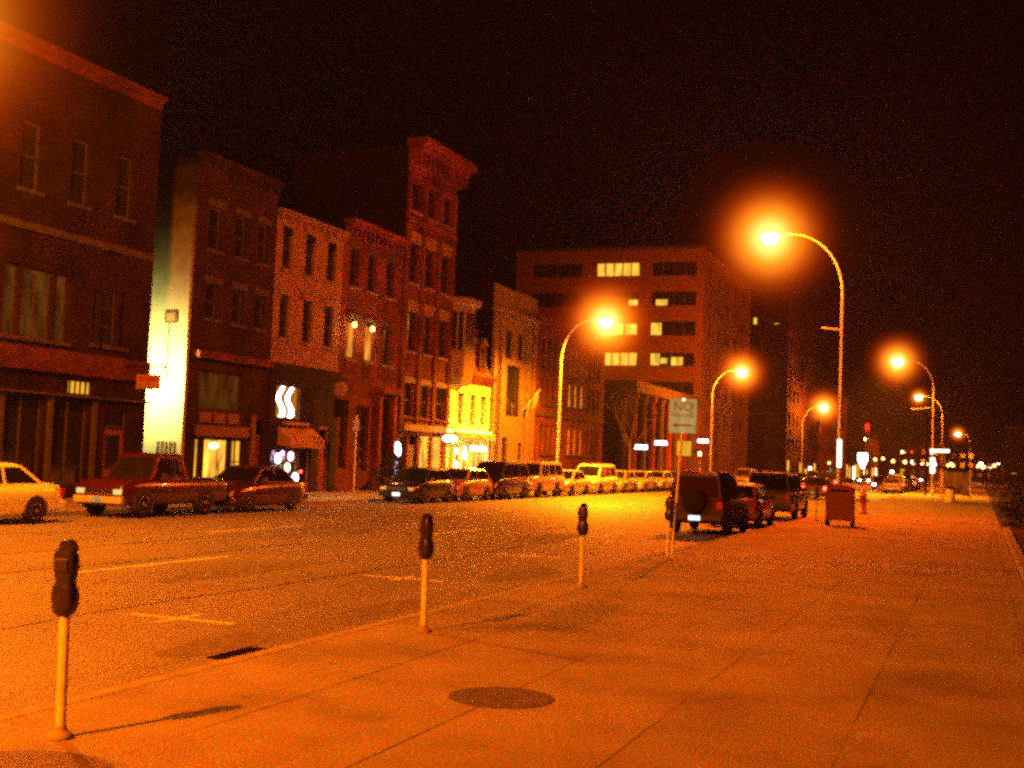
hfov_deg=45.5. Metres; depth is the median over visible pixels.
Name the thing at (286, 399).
sign
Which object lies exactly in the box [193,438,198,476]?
shop window
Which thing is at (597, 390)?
window
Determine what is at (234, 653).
storm drain
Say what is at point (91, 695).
kerb
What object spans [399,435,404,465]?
shop window
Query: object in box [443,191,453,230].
window
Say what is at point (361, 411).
tall window
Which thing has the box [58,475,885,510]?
pavement
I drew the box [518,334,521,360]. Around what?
window
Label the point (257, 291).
window
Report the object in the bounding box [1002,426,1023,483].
building
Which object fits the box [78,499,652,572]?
road markings
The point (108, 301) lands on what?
window
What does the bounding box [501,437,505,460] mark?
window
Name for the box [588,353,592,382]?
window
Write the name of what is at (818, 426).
traffic signal
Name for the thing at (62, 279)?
window
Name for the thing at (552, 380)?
window
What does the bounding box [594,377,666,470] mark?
bare tree
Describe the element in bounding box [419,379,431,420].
window
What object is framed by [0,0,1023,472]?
sky
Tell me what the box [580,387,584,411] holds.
window
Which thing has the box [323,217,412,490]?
brick house
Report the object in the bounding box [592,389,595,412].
window
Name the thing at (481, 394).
window
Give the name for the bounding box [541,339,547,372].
window
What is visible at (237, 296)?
window
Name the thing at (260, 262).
window
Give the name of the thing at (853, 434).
building
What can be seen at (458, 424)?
window
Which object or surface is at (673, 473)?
parked car
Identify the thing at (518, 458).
window
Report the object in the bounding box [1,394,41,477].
shop window
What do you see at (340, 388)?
hanging sign
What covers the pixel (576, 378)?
window
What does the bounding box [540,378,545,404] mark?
window
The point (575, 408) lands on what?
window
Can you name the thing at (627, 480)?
parked car
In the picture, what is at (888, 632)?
sidewalk
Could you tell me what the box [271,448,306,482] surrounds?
shop window
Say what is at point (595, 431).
window
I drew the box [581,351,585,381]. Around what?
window
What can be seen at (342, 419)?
tall window
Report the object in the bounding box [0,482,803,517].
kerb
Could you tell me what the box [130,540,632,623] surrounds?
parking markings
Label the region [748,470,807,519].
parked car
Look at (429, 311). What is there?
window
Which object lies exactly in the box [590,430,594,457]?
window
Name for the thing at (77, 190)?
window
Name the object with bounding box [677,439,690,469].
road sign
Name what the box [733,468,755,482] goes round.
parked car
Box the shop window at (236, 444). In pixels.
[231,439,241,465]
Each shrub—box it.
[371,452,404,487]
[994,481,1023,514]
[997,496,1023,528]
[1000,487,1023,520]
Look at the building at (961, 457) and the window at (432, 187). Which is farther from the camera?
the building at (961, 457)
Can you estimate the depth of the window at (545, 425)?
86.21 m
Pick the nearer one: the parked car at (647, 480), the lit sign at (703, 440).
the parked car at (647, 480)
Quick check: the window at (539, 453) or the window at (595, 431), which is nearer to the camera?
the window at (539, 453)
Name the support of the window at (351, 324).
in the brick house at (371, 312)
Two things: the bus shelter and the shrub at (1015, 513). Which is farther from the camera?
the bus shelter
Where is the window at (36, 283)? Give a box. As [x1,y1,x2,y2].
[20,267,54,344]
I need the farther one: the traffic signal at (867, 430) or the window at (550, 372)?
the traffic signal at (867, 430)
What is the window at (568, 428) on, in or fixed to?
in the brick building at (582, 422)
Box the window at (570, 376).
[569,347,574,378]
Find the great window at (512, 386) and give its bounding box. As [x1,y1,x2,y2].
[505,365,518,416]
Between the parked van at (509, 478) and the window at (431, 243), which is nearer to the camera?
the parked van at (509, 478)
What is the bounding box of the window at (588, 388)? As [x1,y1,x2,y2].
[587,388,591,412]
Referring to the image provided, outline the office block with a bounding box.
[516,245,750,474]
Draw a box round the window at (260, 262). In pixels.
[255,215,272,268]
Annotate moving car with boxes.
[802,477,833,498]
[858,474,871,483]
[871,476,886,489]
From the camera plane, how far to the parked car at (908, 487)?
125.53 m
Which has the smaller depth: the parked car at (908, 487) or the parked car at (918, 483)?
the parked car at (908, 487)
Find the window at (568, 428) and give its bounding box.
[566,428,571,456]
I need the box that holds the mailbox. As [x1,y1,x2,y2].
[825,484,854,526]
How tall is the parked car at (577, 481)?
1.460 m
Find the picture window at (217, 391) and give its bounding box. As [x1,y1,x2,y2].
[198,370,239,410]
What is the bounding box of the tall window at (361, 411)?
[353,405,366,470]
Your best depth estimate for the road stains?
19.11 m
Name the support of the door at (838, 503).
in the mailbox
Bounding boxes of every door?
[101,429,123,477]
[254,435,259,464]
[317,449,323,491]
[380,428,385,474]
[408,445,413,466]
[828,492,849,514]
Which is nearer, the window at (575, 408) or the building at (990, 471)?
the window at (575, 408)
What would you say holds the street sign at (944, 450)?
on the sidewalk
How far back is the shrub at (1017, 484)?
60.76 m
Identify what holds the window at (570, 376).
in the brick building at (582, 422)
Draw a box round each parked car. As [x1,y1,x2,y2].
[0,462,64,523]
[192,465,307,512]
[379,467,455,503]
[430,468,492,501]
[507,460,564,497]
[542,469,590,495]
[602,470,637,492]
[620,470,657,491]
[640,470,673,490]
[657,471,677,489]
[711,483,774,526]
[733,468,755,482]
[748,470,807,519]
[796,472,807,481]
[807,470,819,476]
[882,478,903,493]
[886,473,908,492]
[891,478,910,491]
[903,473,914,490]
[910,478,917,489]
[912,477,920,489]
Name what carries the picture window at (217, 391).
in the brick building at (211, 303)
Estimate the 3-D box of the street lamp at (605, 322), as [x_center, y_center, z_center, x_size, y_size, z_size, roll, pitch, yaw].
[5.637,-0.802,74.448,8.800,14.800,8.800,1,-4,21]
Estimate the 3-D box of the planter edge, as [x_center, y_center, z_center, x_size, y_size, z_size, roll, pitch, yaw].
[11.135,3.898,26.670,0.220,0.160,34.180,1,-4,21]
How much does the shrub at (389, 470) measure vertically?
1.970 m
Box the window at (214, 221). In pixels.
[206,197,226,255]
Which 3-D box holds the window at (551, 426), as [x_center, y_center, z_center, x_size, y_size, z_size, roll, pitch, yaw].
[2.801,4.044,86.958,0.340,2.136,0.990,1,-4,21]
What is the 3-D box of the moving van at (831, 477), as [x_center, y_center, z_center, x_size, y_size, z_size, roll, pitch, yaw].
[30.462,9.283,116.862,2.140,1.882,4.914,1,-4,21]
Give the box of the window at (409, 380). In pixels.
[403,376,415,419]
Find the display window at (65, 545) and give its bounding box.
[60,542,71,549]
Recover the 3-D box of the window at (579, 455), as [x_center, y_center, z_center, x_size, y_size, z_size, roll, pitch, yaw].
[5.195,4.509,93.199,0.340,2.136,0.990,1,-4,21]
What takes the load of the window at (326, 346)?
in the brick building at (306, 307)
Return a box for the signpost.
[669,398,696,558]
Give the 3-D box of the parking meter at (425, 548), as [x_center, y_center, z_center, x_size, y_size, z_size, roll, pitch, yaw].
[-0.958,2.077,13.447,0.177,1.295,0.180,5,-6,-40]
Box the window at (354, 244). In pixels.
[348,240,362,290]
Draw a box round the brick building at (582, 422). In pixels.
[533,316,613,469]
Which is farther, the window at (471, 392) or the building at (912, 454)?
the building at (912, 454)
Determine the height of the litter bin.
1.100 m
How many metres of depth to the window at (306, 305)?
55.37 m
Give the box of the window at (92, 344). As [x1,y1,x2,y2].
[89,291,101,347]
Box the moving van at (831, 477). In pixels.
[819,471,842,484]
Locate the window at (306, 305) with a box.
[300,293,315,346]
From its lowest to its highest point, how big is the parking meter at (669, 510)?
1.295 m
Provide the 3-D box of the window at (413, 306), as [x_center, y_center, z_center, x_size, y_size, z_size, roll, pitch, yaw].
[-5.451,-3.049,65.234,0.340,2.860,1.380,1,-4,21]
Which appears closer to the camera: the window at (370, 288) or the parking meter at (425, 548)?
the parking meter at (425, 548)
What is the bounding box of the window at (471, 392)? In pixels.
[468,391,477,427]
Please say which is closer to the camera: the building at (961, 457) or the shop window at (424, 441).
the shop window at (424, 441)
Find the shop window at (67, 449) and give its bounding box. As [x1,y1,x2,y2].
[49,398,86,484]
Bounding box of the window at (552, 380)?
[552,380,556,406]
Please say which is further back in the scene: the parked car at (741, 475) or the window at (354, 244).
the parked car at (741, 475)
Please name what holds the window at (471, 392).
in the mansard house at (469, 407)
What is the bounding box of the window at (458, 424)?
[456,389,465,426]
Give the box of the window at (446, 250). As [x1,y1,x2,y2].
[440,244,451,297]
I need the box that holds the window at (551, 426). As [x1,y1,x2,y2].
[550,426,554,455]
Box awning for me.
[277,426,324,448]
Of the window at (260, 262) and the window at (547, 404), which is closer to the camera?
the window at (260, 262)
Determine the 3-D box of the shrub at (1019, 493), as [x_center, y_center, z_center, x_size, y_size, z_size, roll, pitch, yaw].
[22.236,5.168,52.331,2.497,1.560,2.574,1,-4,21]
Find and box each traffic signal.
[714,411,820,471]
[865,411,927,494]
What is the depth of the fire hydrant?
54.84 m
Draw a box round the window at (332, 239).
[325,236,339,286]
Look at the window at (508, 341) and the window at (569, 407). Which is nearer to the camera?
the window at (508, 341)
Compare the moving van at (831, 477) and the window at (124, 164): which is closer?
the window at (124, 164)
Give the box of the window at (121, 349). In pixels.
[119,294,128,351]
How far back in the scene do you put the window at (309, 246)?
55.54 m
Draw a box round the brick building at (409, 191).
[292,136,476,468]
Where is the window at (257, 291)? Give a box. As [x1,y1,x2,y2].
[252,287,269,333]
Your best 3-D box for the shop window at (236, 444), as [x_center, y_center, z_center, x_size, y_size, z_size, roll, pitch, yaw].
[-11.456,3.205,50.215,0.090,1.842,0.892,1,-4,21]
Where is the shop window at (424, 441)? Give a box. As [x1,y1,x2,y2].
[419,436,428,467]
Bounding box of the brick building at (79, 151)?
[0,20,167,497]
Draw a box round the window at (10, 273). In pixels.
[0,263,20,339]
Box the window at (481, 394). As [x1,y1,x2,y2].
[479,393,487,428]
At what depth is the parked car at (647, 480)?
84.36 m
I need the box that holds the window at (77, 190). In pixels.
[67,127,96,211]
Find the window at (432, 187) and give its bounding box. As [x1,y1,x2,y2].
[428,183,439,223]
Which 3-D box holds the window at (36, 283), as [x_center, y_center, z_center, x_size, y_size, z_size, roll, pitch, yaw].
[-15.386,-2.532,39.428,0.340,2.386,1.600,1,-4,21]
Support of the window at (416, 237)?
in the brick building at (409, 191)
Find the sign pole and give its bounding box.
[353,415,358,492]
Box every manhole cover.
[0,750,114,767]
[449,687,553,708]
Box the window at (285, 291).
[277,287,293,342]
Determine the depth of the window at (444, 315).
69.29 m
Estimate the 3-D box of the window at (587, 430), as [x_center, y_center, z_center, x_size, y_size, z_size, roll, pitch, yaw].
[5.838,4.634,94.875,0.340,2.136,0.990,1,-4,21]
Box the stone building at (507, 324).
[454,283,542,461]
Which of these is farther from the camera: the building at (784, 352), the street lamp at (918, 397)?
the building at (784, 352)
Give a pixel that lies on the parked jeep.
(715, 497)
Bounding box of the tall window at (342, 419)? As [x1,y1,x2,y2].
[338,408,345,467]
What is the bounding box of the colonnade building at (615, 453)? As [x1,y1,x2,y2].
[602,380,700,470]
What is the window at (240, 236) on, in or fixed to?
in the brick building at (211, 303)
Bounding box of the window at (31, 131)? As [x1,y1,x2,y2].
[16,108,48,197]
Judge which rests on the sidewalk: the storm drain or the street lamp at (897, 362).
the street lamp at (897, 362)
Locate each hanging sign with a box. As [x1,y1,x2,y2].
[125,365,166,388]
[329,380,347,416]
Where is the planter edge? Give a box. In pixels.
[1002,527,1023,583]
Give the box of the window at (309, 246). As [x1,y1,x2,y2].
[304,228,318,280]
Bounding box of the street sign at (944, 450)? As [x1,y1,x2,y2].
[930,446,948,496]
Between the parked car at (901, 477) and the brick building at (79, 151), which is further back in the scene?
the parked car at (901, 477)
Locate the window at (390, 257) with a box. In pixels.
[385,253,397,301]
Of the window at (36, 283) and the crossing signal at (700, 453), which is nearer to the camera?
the window at (36, 283)
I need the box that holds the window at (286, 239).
[280,219,296,273]
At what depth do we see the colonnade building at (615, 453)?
111.24 m
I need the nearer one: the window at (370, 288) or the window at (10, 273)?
the window at (10, 273)
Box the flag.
[522,389,539,415]
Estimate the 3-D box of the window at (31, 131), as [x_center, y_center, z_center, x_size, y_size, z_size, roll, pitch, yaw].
[-15.436,-7.392,39.112,0.340,2.640,1.180,1,-4,21]
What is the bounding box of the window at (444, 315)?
[438,309,449,360]
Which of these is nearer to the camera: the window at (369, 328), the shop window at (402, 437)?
the window at (369, 328)
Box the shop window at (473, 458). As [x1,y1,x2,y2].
[462,446,482,467]
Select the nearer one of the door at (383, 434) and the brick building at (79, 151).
the brick building at (79, 151)
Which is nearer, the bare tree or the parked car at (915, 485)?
the bare tree
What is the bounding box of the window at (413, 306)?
[406,299,418,354]
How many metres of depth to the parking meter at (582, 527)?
18.64 m
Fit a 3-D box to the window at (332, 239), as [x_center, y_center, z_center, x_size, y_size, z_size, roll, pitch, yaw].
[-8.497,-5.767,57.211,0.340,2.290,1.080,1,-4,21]
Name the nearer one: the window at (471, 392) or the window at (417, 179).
the window at (417, 179)
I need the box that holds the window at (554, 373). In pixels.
[553,342,557,374]
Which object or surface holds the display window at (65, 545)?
in the parking meter at (65, 596)
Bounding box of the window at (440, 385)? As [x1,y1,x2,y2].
[435,382,446,422]
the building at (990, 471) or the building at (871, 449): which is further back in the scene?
the building at (990, 471)
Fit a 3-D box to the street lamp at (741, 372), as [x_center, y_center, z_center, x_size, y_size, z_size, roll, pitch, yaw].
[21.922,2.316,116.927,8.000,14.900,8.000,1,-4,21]
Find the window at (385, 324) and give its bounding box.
[382,322,394,368]
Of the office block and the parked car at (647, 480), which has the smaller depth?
the parked car at (647, 480)
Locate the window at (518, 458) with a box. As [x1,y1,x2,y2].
[517,443,519,461]
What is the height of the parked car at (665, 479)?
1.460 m
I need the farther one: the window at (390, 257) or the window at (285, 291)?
the window at (390, 257)
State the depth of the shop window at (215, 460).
49.00 m
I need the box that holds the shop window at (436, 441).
[432,437,440,467]
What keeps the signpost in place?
on the sidewalk
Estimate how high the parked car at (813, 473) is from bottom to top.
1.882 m
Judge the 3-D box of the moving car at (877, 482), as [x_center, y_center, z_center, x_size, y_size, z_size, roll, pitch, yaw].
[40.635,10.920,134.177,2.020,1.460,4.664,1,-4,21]
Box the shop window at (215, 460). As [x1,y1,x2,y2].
[203,438,227,477]
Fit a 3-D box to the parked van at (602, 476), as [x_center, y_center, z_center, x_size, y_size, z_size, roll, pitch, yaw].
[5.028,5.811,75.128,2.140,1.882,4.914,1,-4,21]
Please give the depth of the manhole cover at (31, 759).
7.41 m
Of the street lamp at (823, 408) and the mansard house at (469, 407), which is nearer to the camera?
the mansard house at (469, 407)
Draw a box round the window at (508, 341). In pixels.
[506,331,510,358]
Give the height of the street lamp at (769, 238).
16.000 m
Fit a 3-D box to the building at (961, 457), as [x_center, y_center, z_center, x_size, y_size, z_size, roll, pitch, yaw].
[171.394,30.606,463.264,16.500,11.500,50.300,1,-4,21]
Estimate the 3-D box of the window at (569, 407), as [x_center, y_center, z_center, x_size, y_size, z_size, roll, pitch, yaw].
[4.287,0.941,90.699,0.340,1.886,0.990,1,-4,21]
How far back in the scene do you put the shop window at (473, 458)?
73.61 m
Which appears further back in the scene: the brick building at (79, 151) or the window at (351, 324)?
the window at (351, 324)
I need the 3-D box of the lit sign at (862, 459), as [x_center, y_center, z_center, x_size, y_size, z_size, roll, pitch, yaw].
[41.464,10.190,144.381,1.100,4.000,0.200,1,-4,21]
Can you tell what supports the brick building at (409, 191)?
on the pavement
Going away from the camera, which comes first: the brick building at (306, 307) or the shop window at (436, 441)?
the brick building at (306, 307)
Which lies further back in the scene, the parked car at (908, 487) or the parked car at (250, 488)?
the parked car at (908, 487)
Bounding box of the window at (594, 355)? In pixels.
[592,355,596,383]
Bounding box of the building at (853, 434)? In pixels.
[816,396,864,481]
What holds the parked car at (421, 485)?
on the road
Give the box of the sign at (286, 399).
[275,384,297,419]
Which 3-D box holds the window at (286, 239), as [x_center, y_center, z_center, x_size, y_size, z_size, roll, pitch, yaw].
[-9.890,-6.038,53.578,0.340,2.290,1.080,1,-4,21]
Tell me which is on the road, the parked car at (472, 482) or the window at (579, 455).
the parked car at (472, 482)
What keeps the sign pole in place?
on the pavement
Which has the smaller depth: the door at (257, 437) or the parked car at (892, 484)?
the door at (257, 437)
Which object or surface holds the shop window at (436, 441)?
in the brick building at (409, 191)
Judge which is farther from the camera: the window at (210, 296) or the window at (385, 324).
the window at (385, 324)
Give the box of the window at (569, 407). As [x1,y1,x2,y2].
[568,384,572,409]
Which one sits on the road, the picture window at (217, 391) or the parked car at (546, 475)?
the parked car at (546, 475)
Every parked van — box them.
[468,460,530,499]
[574,463,617,494]
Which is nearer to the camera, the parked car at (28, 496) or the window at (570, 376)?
the parked car at (28, 496)
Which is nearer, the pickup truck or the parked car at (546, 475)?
the pickup truck
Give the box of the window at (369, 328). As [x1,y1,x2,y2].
[363,317,376,365]
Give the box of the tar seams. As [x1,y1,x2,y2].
[0,503,639,628]
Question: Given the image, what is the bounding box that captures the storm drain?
[206,646,267,659]
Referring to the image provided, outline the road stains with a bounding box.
[0,527,579,658]
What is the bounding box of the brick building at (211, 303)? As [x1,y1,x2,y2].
[143,151,285,477]
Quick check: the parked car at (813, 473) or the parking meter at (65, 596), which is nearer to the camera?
the parking meter at (65, 596)
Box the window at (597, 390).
[596,390,600,413]
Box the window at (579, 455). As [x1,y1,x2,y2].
[578,429,583,456]
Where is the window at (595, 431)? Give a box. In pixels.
[595,431,598,457]
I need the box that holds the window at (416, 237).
[409,230,421,287]
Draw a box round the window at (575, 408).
[574,385,578,410]
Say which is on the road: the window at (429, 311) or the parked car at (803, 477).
the parked car at (803, 477)
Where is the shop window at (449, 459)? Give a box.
[448,444,451,467]
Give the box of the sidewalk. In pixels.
[0,480,1023,767]
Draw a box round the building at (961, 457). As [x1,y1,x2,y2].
[945,448,986,479]
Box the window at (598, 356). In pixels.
[597,356,601,384]
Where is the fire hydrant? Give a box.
[856,489,869,513]
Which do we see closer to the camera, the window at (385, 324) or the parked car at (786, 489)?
the parked car at (786, 489)
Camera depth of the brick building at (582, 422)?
90.70 m
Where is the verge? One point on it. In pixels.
(1017, 533)
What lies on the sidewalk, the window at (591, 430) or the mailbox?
the mailbox
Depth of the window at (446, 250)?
69.51 m
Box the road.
[0,479,939,712]
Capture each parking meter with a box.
[46,539,79,740]
[415,513,433,632]
[576,503,587,587]
[663,496,672,559]
[814,486,818,520]
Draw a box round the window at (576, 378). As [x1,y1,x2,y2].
[575,349,579,379]
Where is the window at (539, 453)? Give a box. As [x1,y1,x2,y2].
[538,425,544,454]
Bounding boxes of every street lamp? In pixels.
[556,318,612,462]
[709,370,745,471]
[761,232,844,483]
[800,406,826,472]
[892,359,934,495]
[915,395,942,488]
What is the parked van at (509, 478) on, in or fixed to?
on the road
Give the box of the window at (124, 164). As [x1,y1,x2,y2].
[113,144,139,224]
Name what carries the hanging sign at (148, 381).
attached to the brick building at (79, 151)
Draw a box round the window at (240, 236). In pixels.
[234,207,251,262]
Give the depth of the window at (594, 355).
96.62 m
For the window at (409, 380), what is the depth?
65.28 m
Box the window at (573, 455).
[572,428,577,456]
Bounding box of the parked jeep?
[670,470,748,534]
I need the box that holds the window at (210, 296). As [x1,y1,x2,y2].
[202,274,223,323]
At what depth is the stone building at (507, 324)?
79.02 m
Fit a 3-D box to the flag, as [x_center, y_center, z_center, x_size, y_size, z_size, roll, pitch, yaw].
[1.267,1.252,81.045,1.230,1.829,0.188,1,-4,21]
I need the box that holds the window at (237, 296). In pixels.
[230,281,248,328]
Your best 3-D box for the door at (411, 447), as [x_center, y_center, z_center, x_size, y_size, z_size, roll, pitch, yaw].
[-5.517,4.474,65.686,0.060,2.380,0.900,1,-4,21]
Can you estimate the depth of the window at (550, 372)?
86.57 m
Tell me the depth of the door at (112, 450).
43.02 m
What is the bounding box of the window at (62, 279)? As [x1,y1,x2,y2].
[54,274,71,346]
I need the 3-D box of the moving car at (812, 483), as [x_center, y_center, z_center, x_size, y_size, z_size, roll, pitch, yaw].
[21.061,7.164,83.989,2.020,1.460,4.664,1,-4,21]
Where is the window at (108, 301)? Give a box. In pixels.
[99,289,119,350]
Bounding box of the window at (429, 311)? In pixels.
[422,304,434,357]
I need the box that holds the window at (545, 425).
[544,425,549,455]
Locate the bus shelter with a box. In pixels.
[939,467,972,502]
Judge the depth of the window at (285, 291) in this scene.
53.57 m
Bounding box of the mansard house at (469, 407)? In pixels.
[445,296,497,468]
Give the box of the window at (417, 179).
[412,175,423,216]
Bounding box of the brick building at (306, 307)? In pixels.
[264,208,350,491]
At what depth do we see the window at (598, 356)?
97.68 m
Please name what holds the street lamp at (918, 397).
on the sidewalk
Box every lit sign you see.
[631,440,646,448]
[649,436,666,444]
[694,435,707,442]
[858,453,867,486]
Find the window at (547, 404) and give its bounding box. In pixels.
[546,379,551,405]
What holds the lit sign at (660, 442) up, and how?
attached to the colonnade building at (615, 453)
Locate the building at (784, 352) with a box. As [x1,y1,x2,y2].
[746,287,818,472]
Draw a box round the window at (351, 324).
[345,312,358,362]
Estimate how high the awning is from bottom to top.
0.900 m
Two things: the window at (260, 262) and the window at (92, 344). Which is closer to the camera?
the window at (92, 344)
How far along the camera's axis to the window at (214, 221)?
48.67 m
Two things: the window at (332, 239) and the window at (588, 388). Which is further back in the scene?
the window at (588, 388)
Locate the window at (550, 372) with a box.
[547,340,552,373]
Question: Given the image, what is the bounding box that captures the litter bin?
[945,486,954,501]
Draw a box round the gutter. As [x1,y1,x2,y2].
[0,496,891,713]
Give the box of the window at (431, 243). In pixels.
[425,237,437,292]
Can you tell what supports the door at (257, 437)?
in the brick building at (211, 303)
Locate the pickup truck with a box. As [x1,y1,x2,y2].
[73,452,226,517]
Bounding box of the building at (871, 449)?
[864,437,878,478]
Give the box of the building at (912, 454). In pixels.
[886,441,943,479]
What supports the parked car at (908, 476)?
on the road
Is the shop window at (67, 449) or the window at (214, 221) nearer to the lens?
the shop window at (67, 449)
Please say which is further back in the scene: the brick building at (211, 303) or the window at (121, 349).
the brick building at (211, 303)
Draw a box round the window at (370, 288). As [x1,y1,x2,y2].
[366,247,379,296]
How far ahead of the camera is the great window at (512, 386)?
80.02 m
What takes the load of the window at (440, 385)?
in the brick building at (409, 191)
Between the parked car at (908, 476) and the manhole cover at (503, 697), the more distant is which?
the parked car at (908, 476)
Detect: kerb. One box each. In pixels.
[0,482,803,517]
[0,485,937,721]
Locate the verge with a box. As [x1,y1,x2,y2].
[983,481,1023,586]
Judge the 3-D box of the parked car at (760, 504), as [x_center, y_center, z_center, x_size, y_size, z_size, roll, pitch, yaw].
[8.099,4.200,42.800,2.000,1.460,4.264,1,-4,21]
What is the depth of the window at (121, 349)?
43.50 m
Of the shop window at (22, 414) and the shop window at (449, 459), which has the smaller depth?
the shop window at (22, 414)
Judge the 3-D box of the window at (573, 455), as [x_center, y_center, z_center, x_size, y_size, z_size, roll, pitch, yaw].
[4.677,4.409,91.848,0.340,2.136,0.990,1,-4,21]
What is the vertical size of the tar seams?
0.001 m
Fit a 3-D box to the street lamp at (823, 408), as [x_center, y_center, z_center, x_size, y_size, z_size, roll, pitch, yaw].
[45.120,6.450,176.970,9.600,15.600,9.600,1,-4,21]
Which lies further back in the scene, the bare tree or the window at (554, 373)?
the bare tree
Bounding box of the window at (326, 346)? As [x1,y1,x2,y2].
[322,299,336,350]
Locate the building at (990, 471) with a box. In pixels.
[973,453,1002,481]
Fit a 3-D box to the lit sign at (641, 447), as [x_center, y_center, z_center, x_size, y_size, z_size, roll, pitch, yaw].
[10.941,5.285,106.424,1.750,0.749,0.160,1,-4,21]
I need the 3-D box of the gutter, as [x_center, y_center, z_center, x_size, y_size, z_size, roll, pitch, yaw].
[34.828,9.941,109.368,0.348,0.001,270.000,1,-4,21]
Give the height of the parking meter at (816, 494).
1.295 m
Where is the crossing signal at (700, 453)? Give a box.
[697,450,702,470]
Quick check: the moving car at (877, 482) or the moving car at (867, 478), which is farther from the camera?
the moving car at (867, 478)
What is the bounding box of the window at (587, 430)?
[585,430,590,456]
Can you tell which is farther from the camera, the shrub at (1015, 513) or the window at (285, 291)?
the window at (285, 291)

